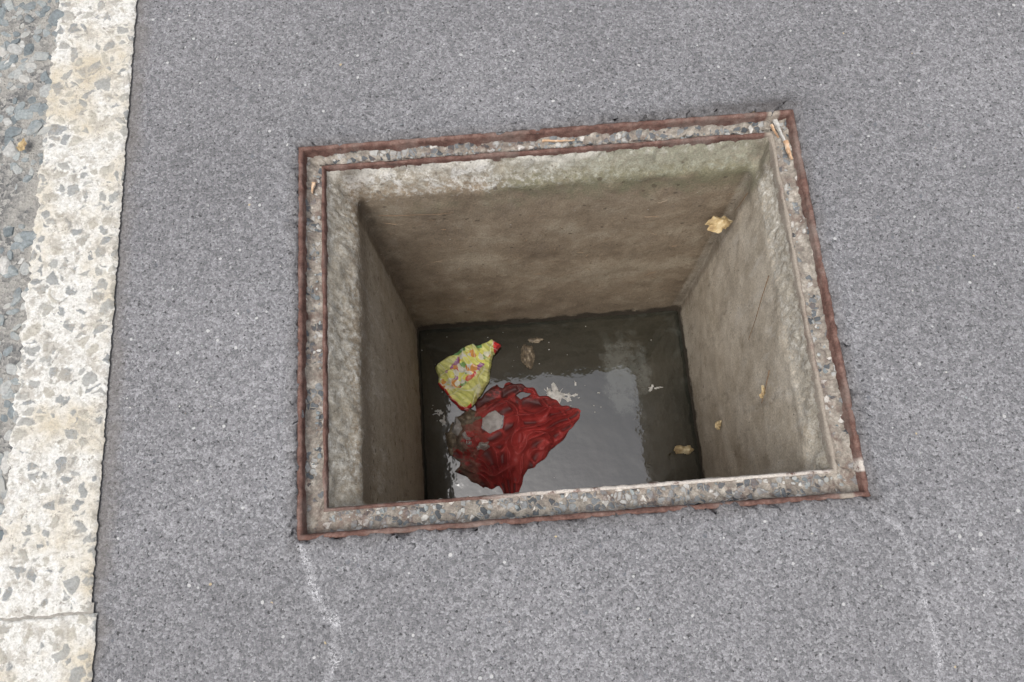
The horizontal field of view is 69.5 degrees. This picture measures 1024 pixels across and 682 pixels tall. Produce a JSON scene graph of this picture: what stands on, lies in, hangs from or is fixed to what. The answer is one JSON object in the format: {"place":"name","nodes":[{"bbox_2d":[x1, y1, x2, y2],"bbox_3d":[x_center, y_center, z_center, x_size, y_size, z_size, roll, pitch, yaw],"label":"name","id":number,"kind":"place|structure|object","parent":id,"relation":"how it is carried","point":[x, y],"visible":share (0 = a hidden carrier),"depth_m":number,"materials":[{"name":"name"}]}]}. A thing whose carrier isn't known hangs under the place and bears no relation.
{"place":"outdoors","nodes":[
{"label":"outdoors","id":0,"kind":"place"},
{"bbox_2d":[0,0,63,620],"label":"chipseal road","id":1,"kind":"structure","parent":0,"point":[20,204],"depth_m":1.56,"materials":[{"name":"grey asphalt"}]},
{"bbox_2d":[16,138,26,150],"bbox_3d":[-1.043,-0.418,1.569,0.020,0.006,0.030,-4,74,0],"label":"dead leaf","id":2,"kind":"object","parent":1,"relation":"on","point":[21,145],"visible":1,"depth_m":1.57,"materials":[{"name":"beige plant"}]},
{"bbox_2d":[91,0,1023,681],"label":"road","id":3,"kind":"structure","parent":0,"point":[919,230],"depth_m":1.44,"materials":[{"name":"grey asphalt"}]},
{"bbox_2d":[0,0,136,681],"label":"road line marking","id":4,"kind":"object","parent":3,"relation":"on","point":[48,523],"visible":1,"depth_m":1.45,"materials":[{"name":"white paint"}]},
{"bbox_2d":[298,545,342,672],"bbox_3d":[-0.329,0.523,1.310,0.074,0.001,0.336,-12,75,-2],"label":"chalk mark","id":5,"kind":"object","parent":3,"relation":"on","point":[317,597],"visible":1,"depth_m":1.33,"materials":[{"name":"white"}]},
{"bbox_2d":[297,109,870,540],"bbox_3d":[0.144,0.109,2.101,1.124,1.318,0.819,-4,74,0],"label":"manhole pit","id":6,"kind":"object","parent":3,"relation":"in","point":[374,314],"visible":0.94,"depth_m":1.65,"materials":[{"name":"concrete"}]},
{"bbox_2d":[311,119,792,193],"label":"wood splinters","id":7,"kind":"object","parent":6,"relation":"on","point":[777,127],"visible":1,"depth_m":1.58,"materials":[{"name":"wood"}]},
{"bbox_2d":[419,311,703,515],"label":"water","id":8,"kind":"structure","parent":6,"relation":"in","point":[628,428],"depth_m":2.53,"materials":[{"name":"grey liquid"}]},
{"bbox_2d":[445,422,455,455],"bbox_3d":[-0.199,0.328,2.488,0.051,0.022,0.113,-12,75,-2],"label":"mud clump","id":9,"kind":"object","parent":8,"relation":"on","point":[451,439],"visible":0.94,"depth_m":2.48,"materials":[{"name":"soil"}]},
{"bbox_2d":[451,416,461,435],"bbox_3d":[-0.180,0.288,2.490,0.047,0.039,0.073,13,75,5],"label":"paper scrap","id":10,"kind":"object","parent":8,"relation":"on","point":[456,428],"visible":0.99,"depth_m":2.48,"materials":[{"name":"grey paper"}]},
{"bbox_2d":[462,432,469,443],"bbox_3d":[-0.155,0.322,2.480,0.048,0.038,0.042,40,79,11],"label":"paper scrap","id":11,"kind":"object","parent":8,"relation":"on","point":[465,436],"visible":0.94,"depth_m":2.47,"materials":[{"name":"grey paper"}]},
{"bbox_2d":[435,339,500,410],"bbox_3d":[-0.145,0.087,2.532,0.191,0.057,0.262,40,79,11],"label":"snack wrapper","id":12,"kind":"object","parent":8,"relation":"on","point":[463,376],"visible":1,"depth_m":2.53,"materials":[{"name":"plastic"}]},
{"bbox_2d":[457,409,481,424],"bbox_3d":[-0.150,0.264,2.499,0.072,0.032,0.083,42,79,11],"label":"mud clump","id":13,"kind":"object","parent":8,"relation":"on","point":[466,417],"visible":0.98,"depth_m":2.50,"materials":[{"name":"brown soil"}]},
{"bbox_2d":[448,382,580,493],"bbox_3d":[-0.013,0.301,2.471,0.316,0.061,0.434,40,79,11],"label":"red cloth","id":14,"kind":"object","parent":8,"relation":"on","point":[532,432],"visible":0.99,"depth_m":2.47,"materials":[{"name":"fabric"}]},
{"bbox_2d":[476,442,489,450],"bbox_3d":[-0.098,0.349,2.459,0.055,0.061,0.035,-4,74,0],"label":"paper scrap","id":15,"kind":"object","parent":14,"relation":"on","point":[484,446],"visible":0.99,"depth_m":2.45,"materials":[{"name":"paper"}]},
{"bbox_2d":[482,410,502,432],"bbox_3d":[-0.069,0.273,2.506,0.078,0.011,0.075,-4,74,0],"label":"paper scrap","id":16,"kind":"object","parent":14,"relation":"on","point":[492,421],"visible":1,"depth_m":2.50,"materials":[{"name":"white paper"}]},
{"bbox_2d":[521,344,534,368],"bbox_3d":[0.055,0.050,2.556,0.050,0.029,0.092,-4,74,0],"label":"mud clump","id":17,"kind":"object","parent":8,"relation":"on","point":[527,356],"visible":1,"depth_m":2.56,"materials":[{"name":"brown soil"}]},
{"bbox_2d":[528,337,543,342],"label":"mud clump","id":18,"kind":"object","parent":8,"relation":"on","point":[535,340],"visible":1,"depth_m":2.58,"materials":[{"name":"brown soil"}]},
{"bbox_2d":[433,337,662,425],"bbox_3d":[0.087,0.145,2.542,0.742,0.005,0.461,-29,76,-7],"label":"foam scum","id":19,"kind":"object","parent":8,"relation":"on","point":[556,394],"visible":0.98,"depth_m":2.53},
{"bbox_2d":[674,445,693,454],"bbox_3d":[0.577,0.362,2.464,0.070,0.019,0.032,-4,74,0],"label":"dead leaf","id":20,"kind":"object","parent":8,"relation":"on","point":[680,449],"visible":1,"depth_m":2.46,"materials":[{"name":"yellow plant"}]},
{"bbox_2d":[386,190,739,309],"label":"root hairs","id":21,"kind":"object","parent":6,"relation":"attached to","point":[554,248],"visible":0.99,"depth_m":1.95},
{"bbox_2d":[309,129,845,525],"bbox_3d":[0.102,-0.059,1.499,1.038,0.004,0.792,-4,74,0],"label":"gravel debris","id":22,"kind":"object","parent":6,"relation":"on","point":[806,485],"visible":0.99,"depth_m":1.40,"materials":[{"name":"gravel"}]},
{"bbox_2d":[715,420,721,429],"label":"dead leaf","id":23,"kind":"object","parent":6,"relation":"in","point":[718,424],"visible":1,"depth_m":2.13,"materials":[{"name":"yellow plant"}]},
{"bbox_2d":[705,216,732,232],"bbox_3d":[0.511,-0.293,1.823,0.058,0.064,0.035,22,76,7],"label":"dead leaf","id":24,"kind":"object","parent":6,"relation":"in","point":[716,224],"visible":1,"depth_m":1.84,"materials":[{"name":"beige plant"}]},
{"bbox_2d":[748,275,768,339],"bbox_3d":[0.567,-0.073,1.701,0.004,0.201,0.092,-4,74,0],"label":"twig","id":25,"kind":"object","parent":6,"relation":"attached to","point":[759,304],"visible":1,"depth_m":1.68,"materials":[{"name":"brown wood"}]},
{"bbox_2d":[759,385,764,397],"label":"dead leaf","id":26,"kind":"object","parent":6,"relation":"in","point":[762,394],"visible":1,"depth_m":1.70,"materials":[{"name":"beige plant"}]},
{"bbox_2d":[761,370,769,403],"bbox_3d":[0.580,0.105,1.692,0.008,0.082,0.062,-4,74,0],"label":"twig","id":27,"kind":"object","parent":6,"relation":"attached to","point":[766,383],"visible":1,"depth_m":1.68,"materials":[{"name":"brown wood"}]}
]}

